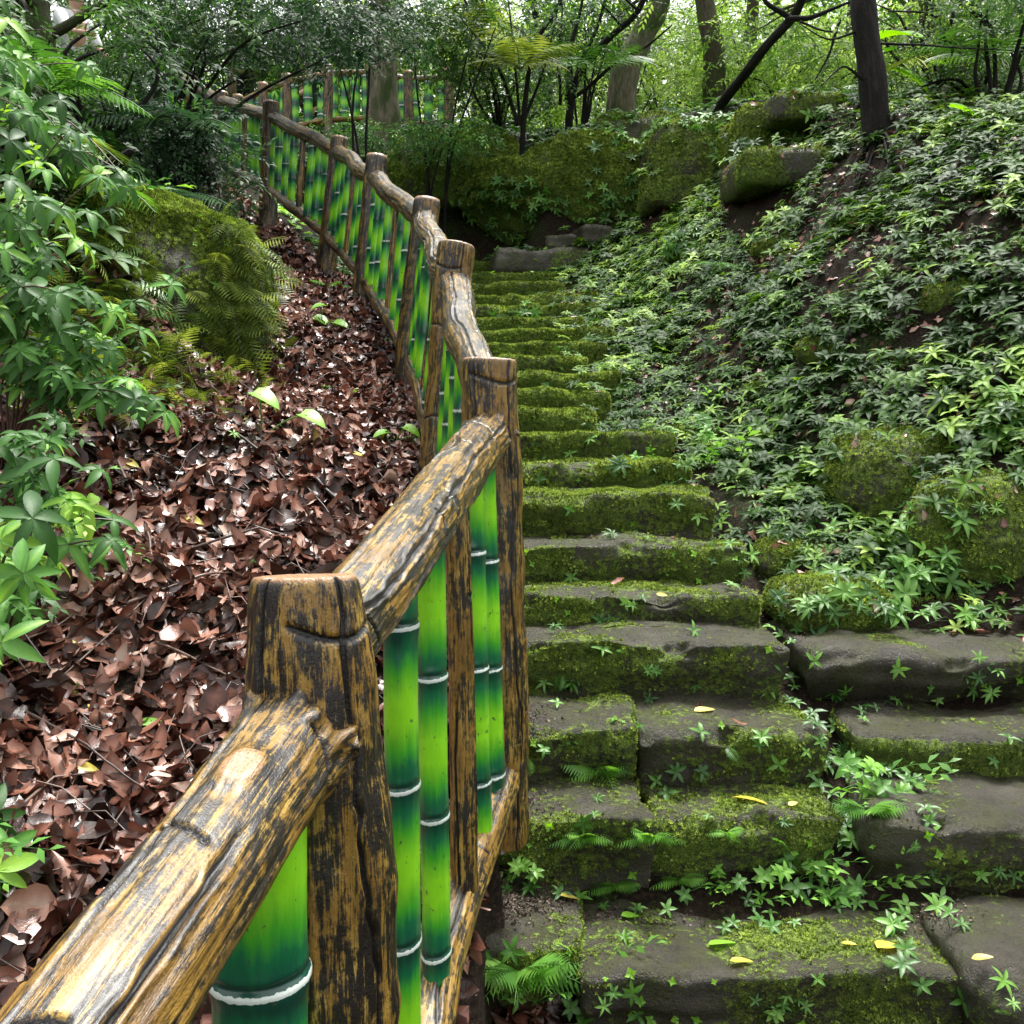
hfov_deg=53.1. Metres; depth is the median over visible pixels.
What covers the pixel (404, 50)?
bush
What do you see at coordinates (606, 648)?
leafy herb
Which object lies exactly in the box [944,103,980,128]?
broad leaved plant
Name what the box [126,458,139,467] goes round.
fallen leaf
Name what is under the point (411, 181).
bush
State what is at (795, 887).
leafy herb
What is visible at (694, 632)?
leafy herb
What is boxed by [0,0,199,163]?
bush
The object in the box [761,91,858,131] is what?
boulder
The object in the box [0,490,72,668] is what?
leafy shrub
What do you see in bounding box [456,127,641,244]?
boulder
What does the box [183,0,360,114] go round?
understorey bush
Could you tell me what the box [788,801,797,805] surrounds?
fallen leaf
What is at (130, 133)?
bush
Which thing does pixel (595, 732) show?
stone step
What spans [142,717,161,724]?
fallen leaf
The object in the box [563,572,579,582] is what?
leafy herb
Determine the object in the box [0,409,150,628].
leafy shrub
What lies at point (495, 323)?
stone step
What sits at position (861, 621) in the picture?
boulder
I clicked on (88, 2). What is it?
background tree
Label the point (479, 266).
stone step
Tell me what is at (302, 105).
background tree
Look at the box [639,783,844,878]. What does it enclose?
stone step
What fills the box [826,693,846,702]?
leafy herb
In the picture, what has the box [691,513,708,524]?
leafy herb
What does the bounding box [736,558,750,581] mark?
leafy herb
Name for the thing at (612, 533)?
leafy herb
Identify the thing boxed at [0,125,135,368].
leafy shrub
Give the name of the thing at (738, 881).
leafy herb
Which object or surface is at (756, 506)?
leafy herb
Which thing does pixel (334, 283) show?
fern
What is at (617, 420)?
boulder
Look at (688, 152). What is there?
boulder
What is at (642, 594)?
leafy herb
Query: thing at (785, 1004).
leafy herb
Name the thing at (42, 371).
leafy shrub
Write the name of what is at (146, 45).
understorey bush
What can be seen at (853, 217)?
boulder
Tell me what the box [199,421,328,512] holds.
fallen branch
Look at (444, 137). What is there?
bush
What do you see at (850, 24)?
background tree
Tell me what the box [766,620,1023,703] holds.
stone block
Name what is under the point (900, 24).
understorey bush
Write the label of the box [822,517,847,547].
leafy herb
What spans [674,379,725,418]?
leafy herb
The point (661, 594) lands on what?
fallen leaf
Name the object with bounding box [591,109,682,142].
boulder
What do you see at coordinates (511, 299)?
stone step
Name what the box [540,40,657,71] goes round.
fern
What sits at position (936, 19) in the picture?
bush
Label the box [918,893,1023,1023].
stone block
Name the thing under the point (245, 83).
background tree
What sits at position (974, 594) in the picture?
leafy herb
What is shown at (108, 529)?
fallen branch
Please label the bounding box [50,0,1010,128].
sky
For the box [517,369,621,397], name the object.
stone step
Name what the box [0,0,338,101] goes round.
woodland tree
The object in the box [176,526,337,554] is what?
fallen branch
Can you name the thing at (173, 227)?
boulder
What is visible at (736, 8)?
background tree
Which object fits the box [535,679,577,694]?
leafy herb
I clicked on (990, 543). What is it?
boulder
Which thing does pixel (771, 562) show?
boulder
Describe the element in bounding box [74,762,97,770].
fallen leaf
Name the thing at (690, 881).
fern
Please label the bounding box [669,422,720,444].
boulder
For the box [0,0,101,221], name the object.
leafy shrub
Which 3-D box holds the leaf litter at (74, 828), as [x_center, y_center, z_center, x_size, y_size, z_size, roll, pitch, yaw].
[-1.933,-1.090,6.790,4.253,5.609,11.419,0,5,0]
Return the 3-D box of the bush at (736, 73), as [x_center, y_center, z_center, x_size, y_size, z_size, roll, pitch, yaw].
[4.147,-6.732,15.968,3.469,1.941,2.717,0,5,0]
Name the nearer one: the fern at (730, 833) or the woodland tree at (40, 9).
the fern at (730, 833)
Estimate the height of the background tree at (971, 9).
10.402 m
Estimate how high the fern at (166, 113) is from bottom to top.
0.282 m
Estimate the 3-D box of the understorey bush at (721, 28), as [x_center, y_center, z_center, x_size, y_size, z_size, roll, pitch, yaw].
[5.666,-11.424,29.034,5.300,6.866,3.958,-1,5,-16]
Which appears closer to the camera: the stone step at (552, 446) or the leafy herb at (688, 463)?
the leafy herb at (688, 463)
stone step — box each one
[472,261,489,272]
[472,271,565,284]
[472,280,574,295]
[474,291,599,305]
[475,302,599,317]
[476,316,583,330]
[480,326,617,342]
[486,879,586,1012]
[487,340,607,371]
[493,353,588,373]
[498,771,658,890]
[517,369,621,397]
[517,385,611,425]
[518,405,597,431]
[520,429,676,460]
[522,455,692,488]
[522,483,716,539]
[523,530,749,584]
[524,578,762,625]
[526,619,789,699]
[528,692,638,781]
[571,899,962,1023]
[630,691,831,786]
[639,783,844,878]
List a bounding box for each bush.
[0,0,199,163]
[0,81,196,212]
[51,0,226,107]
[60,0,265,156]
[65,0,226,102]
[82,82,203,182]
[95,6,254,100]
[95,26,248,194]
[104,0,430,162]
[105,0,342,115]
[111,81,285,228]
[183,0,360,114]
[228,0,477,133]
[270,0,462,162]
[303,108,406,163]
[333,2,487,117]
[356,0,501,122]
[356,105,507,196]
[363,0,531,234]
[366,0,608,128]
[386,125,519,210]
[402,22,578,133]
[430,0,640,128]
[470,0,750,128]
[500,0,678,127]
[500,2,673,126]
[562,0,749,111]
[575,1,759,118]
[636,0,891,109]
[641,0,794,109]
[667,5,884,102]
[693,2,889,101]
[740,0,1010,99]
[755,41,958,99]
[771,2,902,73]
[824,0,1023,90]
[847,22,1023,103]
[882,0,1023,107]
[903,5,1021,70]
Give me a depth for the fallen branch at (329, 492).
4.00 m
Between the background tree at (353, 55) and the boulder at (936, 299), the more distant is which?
the background tree at (353, 55)
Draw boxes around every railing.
[0,53,528,1023]
[225,29,443,102]
[232,64,453,135]
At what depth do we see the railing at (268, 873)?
1.60 m
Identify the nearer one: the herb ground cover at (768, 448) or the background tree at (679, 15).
the herb ground cover at (768, 448)
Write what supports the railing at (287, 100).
on the ground at (492, 917)
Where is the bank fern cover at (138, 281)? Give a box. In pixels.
[2,27,204,357]
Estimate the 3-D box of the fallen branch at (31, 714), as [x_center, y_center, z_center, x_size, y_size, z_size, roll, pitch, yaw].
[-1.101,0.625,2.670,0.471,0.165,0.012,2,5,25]
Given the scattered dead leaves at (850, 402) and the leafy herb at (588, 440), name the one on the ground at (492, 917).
the scattered dead leaves at (850, 402)
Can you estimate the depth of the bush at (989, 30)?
8.19 m
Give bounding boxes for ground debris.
[448,577,987,1001]
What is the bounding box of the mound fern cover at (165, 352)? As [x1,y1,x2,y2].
[3,178,301,433]
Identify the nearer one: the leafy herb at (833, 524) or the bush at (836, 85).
the leafy herb at (833, 524)
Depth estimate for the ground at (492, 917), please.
5.40 m
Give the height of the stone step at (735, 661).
0.349 m
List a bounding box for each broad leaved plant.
[249,387,325,450]
[311,303,347,327]
[373,424,419,441]
[855,30,951,95]
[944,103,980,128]
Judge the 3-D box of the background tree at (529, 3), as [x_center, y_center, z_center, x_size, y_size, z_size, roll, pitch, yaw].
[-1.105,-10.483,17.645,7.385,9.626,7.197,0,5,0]
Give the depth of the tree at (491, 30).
12.46 m
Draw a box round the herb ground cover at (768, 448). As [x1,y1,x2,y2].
[524,64,1023,635]
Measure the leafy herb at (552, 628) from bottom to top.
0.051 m
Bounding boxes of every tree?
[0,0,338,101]
[13,0,227,95]
[50,0,253,67]
[51,1,284,90]
[105,0,367,111]
[125,0,325,104]
[131,0,310,106]
[254,0,546,117]
[259,0,513,153]
[283,1,422,126]
[322,0,646,130]
[340,0,577,126]
[404,1,524,47]
[449,0,615,128]
[450,0,735,127]
[487,0,833,113]
[489,0,677,125]
[496,0,696,129]
[508,0,777,110]
[519,0,671,129]
[561,0,842,124]
[564,0,728,109]
[638,0,849,117]
[646,0,892,101]
[653,0,841,106]
[654,0,1017,92]
[661,0,779,64]
[740,0,907,70]
[760,0,1008,97]
[764,0,991,86]
[777,0,1015,89]
[789,0,999,237]
[828,0,918,63]
[877,0,1012,53]
[902,7,1022,74]
[950,0,1023,65]
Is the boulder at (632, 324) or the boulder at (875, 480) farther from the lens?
the boulder at (632, 324)
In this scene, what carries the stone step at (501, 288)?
on the ground at (492, 917)
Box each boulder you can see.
[59,185,279,361]
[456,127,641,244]
[489,247,591,272]
[545,234,580,248]
[573,223,616,247]
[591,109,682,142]
[611,416,663,430]
[619,320,654,336]
[636,172,713,218]
[639,116,731,180]
[662,233,699,263]
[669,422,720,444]
[706,379,764,402]
[716,101,806,168]
[719,157,735,204]
[720,144,843,202]
[749,232,792,258]
[749,533,828,578]
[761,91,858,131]
[761,571,898,631]
[792,336,840,363]
[818,425,949,522]
[828,208,875,239]
[898,592,963,614]
[899,464,1023,583]
[906,163,921,173]
[918,277,976,313]
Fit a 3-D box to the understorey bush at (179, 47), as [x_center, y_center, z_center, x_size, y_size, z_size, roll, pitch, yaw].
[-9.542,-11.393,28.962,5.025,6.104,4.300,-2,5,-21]
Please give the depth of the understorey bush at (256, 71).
16.60 m
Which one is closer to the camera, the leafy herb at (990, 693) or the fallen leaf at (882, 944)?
the fallen leaf at (882, 944)
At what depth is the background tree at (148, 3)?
16.08 m
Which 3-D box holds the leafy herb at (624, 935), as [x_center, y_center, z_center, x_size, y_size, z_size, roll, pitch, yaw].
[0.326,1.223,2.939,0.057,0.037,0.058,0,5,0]
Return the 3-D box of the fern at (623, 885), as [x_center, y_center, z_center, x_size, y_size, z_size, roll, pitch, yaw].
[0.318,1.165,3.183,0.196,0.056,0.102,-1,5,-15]
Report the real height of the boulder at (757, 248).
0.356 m
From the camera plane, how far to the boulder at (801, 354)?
6.00 m
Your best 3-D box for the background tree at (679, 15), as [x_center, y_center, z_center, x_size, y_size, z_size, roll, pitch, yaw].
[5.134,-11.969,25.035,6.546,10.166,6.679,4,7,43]
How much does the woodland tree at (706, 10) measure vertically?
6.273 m
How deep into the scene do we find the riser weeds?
3.48 m
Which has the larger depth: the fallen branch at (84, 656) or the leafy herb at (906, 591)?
the leafy herb at (906, 591)
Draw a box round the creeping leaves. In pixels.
[145,79,1023,1023]
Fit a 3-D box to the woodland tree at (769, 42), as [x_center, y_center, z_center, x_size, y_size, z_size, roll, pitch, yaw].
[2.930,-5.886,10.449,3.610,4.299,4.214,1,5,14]
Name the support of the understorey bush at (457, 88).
on the ground at (492, 917)
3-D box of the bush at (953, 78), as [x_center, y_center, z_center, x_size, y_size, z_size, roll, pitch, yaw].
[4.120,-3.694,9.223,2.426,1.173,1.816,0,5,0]
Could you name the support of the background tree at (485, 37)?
on the ground at (492, 917)
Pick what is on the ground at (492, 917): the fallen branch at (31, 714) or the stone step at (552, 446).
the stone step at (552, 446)
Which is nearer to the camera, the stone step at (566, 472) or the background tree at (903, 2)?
the stone step at (566, 472)
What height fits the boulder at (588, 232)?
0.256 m
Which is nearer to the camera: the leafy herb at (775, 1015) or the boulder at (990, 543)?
the leafy herb at (775, 1015)
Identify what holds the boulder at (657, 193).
on the ground at (492, 917)
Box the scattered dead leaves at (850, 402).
[484,90,1023,950]
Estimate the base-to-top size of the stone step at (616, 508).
0.327 m
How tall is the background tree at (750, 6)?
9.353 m
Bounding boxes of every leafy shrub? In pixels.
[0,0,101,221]
[0,16,148,225]
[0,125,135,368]
[0,260,202,444]
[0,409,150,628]
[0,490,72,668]
[0,783,64,901]
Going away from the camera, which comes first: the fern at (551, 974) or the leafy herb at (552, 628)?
the fern at (551, 974)
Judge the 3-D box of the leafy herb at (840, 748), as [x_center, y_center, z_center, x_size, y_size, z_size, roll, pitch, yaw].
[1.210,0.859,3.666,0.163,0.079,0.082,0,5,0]
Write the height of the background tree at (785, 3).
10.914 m
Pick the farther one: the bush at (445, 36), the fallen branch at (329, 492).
the bush at (445, 36)
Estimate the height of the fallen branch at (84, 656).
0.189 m
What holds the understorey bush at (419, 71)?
on the ground at (492, 917)
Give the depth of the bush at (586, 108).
14.89 m
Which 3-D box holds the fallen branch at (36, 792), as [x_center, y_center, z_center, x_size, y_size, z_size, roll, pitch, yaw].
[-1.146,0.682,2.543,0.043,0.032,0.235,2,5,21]
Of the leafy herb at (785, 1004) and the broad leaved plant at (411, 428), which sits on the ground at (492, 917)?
the broad leaved plant at (411, 428)
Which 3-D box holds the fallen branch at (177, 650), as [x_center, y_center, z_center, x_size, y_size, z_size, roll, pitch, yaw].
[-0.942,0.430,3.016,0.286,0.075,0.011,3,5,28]
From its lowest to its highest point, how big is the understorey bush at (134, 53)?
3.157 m
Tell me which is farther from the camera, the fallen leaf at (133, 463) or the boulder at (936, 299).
the boulder at (936, 299)
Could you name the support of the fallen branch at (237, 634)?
on the leaf litter at (74, 828)
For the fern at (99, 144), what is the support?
on the ground at (492, 917)
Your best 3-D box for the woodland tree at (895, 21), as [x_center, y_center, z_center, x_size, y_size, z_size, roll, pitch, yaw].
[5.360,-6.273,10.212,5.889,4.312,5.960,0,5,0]
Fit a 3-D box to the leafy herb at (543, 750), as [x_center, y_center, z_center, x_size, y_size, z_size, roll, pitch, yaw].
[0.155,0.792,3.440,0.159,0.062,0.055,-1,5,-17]
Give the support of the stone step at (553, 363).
on the ground at (492, 917)
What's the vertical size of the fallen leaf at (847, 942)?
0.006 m
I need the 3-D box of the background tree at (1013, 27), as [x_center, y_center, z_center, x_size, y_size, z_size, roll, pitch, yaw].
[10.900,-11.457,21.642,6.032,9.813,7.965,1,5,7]
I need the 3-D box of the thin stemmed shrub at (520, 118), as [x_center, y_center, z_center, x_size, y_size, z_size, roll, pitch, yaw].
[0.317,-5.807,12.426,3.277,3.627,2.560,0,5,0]
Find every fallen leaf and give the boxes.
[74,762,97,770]
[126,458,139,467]
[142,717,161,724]
[185,515,203,524]
[561,893,579,899]
[621,911,638,917]
[656,592,667,595]
[694,707,714,711]
[708,940,734,944]
[730,957,753,961]
[734,795,766,803]
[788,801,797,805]
[841,941,856,944]
[874,940,895,947]
[972,953,992,959]
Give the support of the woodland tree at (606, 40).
on the ground at (492, 917)
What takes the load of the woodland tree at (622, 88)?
on the ground at (492, 917)
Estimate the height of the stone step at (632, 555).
0.312 m
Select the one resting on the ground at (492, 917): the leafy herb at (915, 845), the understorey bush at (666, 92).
the understorey bush at (666, 92)
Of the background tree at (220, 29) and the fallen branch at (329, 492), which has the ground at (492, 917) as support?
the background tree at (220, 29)
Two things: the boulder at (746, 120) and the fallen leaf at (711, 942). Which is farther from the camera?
the boulder at (746, 120)
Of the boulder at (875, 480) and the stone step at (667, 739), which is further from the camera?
the boulder at (875, 480)
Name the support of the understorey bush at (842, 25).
on the ground at (492, 917)
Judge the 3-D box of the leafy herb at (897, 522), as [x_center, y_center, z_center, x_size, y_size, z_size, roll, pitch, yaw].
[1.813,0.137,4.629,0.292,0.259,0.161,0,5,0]
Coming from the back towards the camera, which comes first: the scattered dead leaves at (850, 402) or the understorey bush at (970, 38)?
the understorey bush at (970, 38)
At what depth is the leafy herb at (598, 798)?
3.29 m
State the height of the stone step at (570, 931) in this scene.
0.366 m
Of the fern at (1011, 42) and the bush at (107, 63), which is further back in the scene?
the fern at (1011, 42)
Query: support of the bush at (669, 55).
on the ground at (492, 917)
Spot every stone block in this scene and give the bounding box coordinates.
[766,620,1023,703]
[830,699,1023,777]
[845,767,1023,893]
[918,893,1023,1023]
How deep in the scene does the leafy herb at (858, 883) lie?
3.15 m
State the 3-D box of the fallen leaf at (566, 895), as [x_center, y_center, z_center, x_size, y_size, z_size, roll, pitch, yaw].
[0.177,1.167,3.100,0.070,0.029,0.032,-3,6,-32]
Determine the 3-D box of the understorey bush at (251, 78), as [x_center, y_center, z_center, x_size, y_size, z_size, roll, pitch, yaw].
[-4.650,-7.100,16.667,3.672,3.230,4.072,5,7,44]
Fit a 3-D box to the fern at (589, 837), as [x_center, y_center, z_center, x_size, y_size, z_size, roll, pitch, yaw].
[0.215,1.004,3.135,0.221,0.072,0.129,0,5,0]
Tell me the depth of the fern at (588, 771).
3.47 m
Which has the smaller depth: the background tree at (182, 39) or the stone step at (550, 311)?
the stone step at (550, 311)
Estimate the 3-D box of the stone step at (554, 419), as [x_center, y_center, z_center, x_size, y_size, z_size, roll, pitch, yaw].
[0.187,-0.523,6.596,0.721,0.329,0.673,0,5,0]
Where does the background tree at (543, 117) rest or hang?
on the ground at (492, 917)
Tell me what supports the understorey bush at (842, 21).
on the ground at (492, 917)
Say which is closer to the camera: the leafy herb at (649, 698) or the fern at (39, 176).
the leafy herb at (649, 698)
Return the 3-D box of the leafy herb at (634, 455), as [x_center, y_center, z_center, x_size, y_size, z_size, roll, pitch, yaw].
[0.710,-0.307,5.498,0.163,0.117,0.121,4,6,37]
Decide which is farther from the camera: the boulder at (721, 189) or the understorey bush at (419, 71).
the understorey bush at (419, 71)
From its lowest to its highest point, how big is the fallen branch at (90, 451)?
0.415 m
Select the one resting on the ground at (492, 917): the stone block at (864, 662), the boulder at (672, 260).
the boulder at (672, 260)
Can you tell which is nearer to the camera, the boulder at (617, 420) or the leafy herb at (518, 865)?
the leafy herb at (518, 865)
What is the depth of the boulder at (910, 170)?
7.11 m
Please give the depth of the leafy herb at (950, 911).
2.90 m
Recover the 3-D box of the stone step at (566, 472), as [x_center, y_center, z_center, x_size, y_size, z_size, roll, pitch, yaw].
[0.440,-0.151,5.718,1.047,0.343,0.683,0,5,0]
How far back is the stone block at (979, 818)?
3.18 m
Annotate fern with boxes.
[0,32,153,118]
[0,120,131,166]
[24,170,162,213]
[79,105,247,149]
[169,187,237,209]
[303,280,351,289]
[461,33,580,72]
[483,952,580,1007]
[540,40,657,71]
[547,831,612,850]
[561,764,631,788]
[586,880,641,896]
[615,827,685,848]
[649,872,707,889]
[693,261,740,269]
[705,827,743,842]
[829,798,909,820]
[886,45,1009,71]
[906,23,1023,67]
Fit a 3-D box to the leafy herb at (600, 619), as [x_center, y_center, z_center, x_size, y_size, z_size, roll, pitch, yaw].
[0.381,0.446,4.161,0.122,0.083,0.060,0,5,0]
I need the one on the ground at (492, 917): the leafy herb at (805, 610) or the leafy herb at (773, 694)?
the leafy herb at (773, 694)
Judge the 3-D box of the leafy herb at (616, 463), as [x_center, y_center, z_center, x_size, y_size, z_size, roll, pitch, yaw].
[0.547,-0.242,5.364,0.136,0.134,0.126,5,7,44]
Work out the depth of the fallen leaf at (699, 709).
3.68 m
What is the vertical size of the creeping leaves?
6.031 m
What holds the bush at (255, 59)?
on the ground at (492, 917)
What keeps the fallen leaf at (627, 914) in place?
on the stone step at (863, 983)
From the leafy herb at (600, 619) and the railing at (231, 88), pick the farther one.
the railing at (231, 88)
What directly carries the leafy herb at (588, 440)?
on the stone step at (552, 446)
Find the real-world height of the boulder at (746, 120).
0.530 m
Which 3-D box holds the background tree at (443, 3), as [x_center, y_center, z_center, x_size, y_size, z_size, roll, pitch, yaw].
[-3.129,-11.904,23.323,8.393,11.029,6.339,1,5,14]
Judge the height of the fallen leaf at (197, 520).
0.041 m
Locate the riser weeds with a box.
[169,85,1023,1023]
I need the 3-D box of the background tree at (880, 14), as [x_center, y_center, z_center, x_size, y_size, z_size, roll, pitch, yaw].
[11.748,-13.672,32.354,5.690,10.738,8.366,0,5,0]
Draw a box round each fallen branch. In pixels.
[2,393,157,498]
[17,657,132,738]
[20,772,90,808]
[22,597,96,640]
[23,633,74,697]
[24,710,158,796]
[63,714,174,922]
[65,598,145,673]
[68,407,256,445]
[95,520,142,605]
[117,461,181,682]
[125,571,232,604]
[156,641,225,674]
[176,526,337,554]
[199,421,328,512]
[203,631,246,661]
[301,462,373,522]
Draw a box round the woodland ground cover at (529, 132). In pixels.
[140,79,911,278]
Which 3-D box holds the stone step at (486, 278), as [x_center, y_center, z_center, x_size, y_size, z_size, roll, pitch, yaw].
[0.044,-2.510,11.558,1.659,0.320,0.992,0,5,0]
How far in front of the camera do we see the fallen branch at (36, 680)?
2.88 m
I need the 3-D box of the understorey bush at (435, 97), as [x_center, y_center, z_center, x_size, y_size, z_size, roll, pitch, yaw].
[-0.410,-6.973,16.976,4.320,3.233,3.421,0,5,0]
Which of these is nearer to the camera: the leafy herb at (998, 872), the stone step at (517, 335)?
the leafy herb at (998, 872)
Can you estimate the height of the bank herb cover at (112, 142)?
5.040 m
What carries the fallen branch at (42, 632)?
on the leaf litter at (74, 828)
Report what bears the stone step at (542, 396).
on the ground at (492, 917)
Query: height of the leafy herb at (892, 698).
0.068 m
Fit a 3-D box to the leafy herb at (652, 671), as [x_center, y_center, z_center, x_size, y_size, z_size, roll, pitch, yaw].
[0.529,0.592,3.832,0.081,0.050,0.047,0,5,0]
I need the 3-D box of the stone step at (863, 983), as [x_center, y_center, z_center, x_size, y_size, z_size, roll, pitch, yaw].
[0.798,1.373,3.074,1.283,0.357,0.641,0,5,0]
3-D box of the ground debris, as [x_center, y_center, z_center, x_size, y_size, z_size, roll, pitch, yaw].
[0.491,1.083,3.266,2.881,1.423,1.650,-4,6,-41]
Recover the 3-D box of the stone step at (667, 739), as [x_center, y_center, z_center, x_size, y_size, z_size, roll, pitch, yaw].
[0.750,0.876,3.723,0.679,0.360,0.584,0,5,0]
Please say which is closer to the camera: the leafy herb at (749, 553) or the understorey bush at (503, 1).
the leafy herb at (749, 553)
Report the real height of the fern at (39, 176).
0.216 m
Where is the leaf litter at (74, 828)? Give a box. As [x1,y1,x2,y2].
[0,152,575,1023]
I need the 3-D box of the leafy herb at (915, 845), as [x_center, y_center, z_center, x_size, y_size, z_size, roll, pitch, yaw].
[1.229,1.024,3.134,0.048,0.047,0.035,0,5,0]
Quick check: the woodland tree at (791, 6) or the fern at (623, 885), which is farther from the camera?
the woodland tree at (791, 6)
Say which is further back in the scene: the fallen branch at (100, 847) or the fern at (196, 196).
the fern at (196, 196)
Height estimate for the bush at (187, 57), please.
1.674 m
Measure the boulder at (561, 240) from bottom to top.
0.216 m
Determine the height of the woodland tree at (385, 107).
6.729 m
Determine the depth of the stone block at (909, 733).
3.55 m
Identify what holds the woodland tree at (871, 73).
on the ground at (492, 917)
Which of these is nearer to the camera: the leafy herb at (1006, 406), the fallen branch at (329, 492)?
the fallen branch at (329, 492)
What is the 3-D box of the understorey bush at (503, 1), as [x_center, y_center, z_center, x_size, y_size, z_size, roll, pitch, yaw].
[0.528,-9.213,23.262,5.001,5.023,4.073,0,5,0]
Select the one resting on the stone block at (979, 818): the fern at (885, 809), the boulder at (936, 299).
the fern at (885, 809)
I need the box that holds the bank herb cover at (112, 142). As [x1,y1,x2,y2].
[0,0,209,292]
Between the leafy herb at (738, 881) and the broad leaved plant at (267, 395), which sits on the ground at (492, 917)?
the broad leaved plant at (267, 395)
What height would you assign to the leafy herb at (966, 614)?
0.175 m
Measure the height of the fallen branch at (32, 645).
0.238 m
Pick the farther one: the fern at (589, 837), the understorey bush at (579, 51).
the understorey bush at (579, 51)
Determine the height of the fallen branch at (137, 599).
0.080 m
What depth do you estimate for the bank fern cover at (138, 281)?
4.99 m
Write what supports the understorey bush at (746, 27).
on the ground at (492, 917)
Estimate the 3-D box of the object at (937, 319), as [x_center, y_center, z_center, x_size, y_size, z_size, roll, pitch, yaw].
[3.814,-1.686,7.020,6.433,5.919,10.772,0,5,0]
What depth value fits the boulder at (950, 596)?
4.34 m
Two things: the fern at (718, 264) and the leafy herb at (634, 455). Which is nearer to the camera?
the leafy herb at (634, 455)
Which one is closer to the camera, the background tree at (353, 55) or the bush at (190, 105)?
the bush at (190, 105)
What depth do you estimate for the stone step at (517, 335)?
8.51 m
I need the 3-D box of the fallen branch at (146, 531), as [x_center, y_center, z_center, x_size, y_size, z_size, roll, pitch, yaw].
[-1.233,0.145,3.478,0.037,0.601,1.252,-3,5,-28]
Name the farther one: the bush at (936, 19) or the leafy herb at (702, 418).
the bush at (936, 19)
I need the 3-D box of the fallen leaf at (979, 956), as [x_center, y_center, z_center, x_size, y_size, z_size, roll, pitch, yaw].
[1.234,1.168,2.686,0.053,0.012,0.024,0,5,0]
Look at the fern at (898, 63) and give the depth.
8.93 m
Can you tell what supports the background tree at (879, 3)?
on the ground at (492, 917)
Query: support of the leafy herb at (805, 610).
on the boulder at (861, 621)
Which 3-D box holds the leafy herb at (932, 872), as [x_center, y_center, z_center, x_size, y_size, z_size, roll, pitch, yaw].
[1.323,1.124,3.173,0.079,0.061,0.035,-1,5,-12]
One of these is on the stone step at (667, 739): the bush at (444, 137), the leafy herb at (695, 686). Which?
the leafy herb at (695, 686)
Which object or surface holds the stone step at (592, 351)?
on the ground at (492, 917)
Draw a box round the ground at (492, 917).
[0,29,1023,1023]
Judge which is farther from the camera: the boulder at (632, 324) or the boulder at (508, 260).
the boulder at (508, 260)
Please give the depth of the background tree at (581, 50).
30.89 m
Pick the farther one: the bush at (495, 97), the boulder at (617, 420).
the bush at (495, 97)
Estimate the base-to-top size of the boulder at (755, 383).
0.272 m
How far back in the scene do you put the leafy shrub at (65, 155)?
4.46 m
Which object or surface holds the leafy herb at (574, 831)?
on the stone step at (622, 808)
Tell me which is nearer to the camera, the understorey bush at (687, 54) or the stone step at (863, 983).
the stone step at (863, 983)
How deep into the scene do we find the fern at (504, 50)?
11.83 m
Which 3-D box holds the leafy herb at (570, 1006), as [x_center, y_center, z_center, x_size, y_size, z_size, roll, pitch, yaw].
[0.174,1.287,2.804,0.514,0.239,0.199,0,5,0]
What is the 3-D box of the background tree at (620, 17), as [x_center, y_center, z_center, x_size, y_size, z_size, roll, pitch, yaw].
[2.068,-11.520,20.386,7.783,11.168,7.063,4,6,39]
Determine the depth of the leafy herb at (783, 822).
3.18 m
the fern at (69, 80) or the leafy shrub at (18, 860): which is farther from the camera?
the fern at (69, 80)
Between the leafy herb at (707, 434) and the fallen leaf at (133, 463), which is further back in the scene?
the leafy herb at (707, 434)
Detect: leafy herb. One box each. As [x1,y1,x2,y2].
[220,429,239,447]
[492,934,666,1021]
[501,852,544,884]
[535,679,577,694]
[537,741,577,758]
[543,622,564,633]
[563,436,595,457]
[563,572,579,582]
[566,827,579,838]
[591,612,619,624]
[591,792,604,802]
[592,645,612,656]
[601,528,619,538]
[603,453,632,476]
[615,929,634,944]
[630,445,657,459]
[638,592,648,602]
[643,663,662,677]
[643,692,658,702]
[648,457,696,485]
[668,413,748,450]
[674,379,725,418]
[675,864,779,906]
[687,620,701,637]
[690,683,701,692]
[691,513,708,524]
[695,423,781,467]
[701,838,868,907]
[721,538,759,563]
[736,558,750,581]
[748,498,784,516]
[748,993,813,1014]
[761,692,774,700]
[763,1006,784,1023]
[767,584,839,619]
[773,817,793,827]
[805,561,915,635]
[812,826,942,909]
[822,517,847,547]
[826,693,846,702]
[829,740,848,757]
[830,750,959,806]
[868,553,971,614]
[874,696,901,706]
[890,513,915,549]
[902,505,978,580]
[906,839,921,854]
[908,600,992,633]
[926,869,950,885]
[936,902,971,932]
[962,565,1015,599]
[963,650,1018,703]
[973,381,1023,466]
[990,866,1023,885]
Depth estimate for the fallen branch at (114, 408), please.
4.14 m
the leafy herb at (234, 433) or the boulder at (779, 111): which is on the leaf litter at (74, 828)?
the leafy herb at (234, 433)
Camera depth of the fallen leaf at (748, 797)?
3.32 m
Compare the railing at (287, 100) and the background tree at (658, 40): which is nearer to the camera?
the railing at (287, 100)
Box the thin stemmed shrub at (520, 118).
[413,0,660,154]

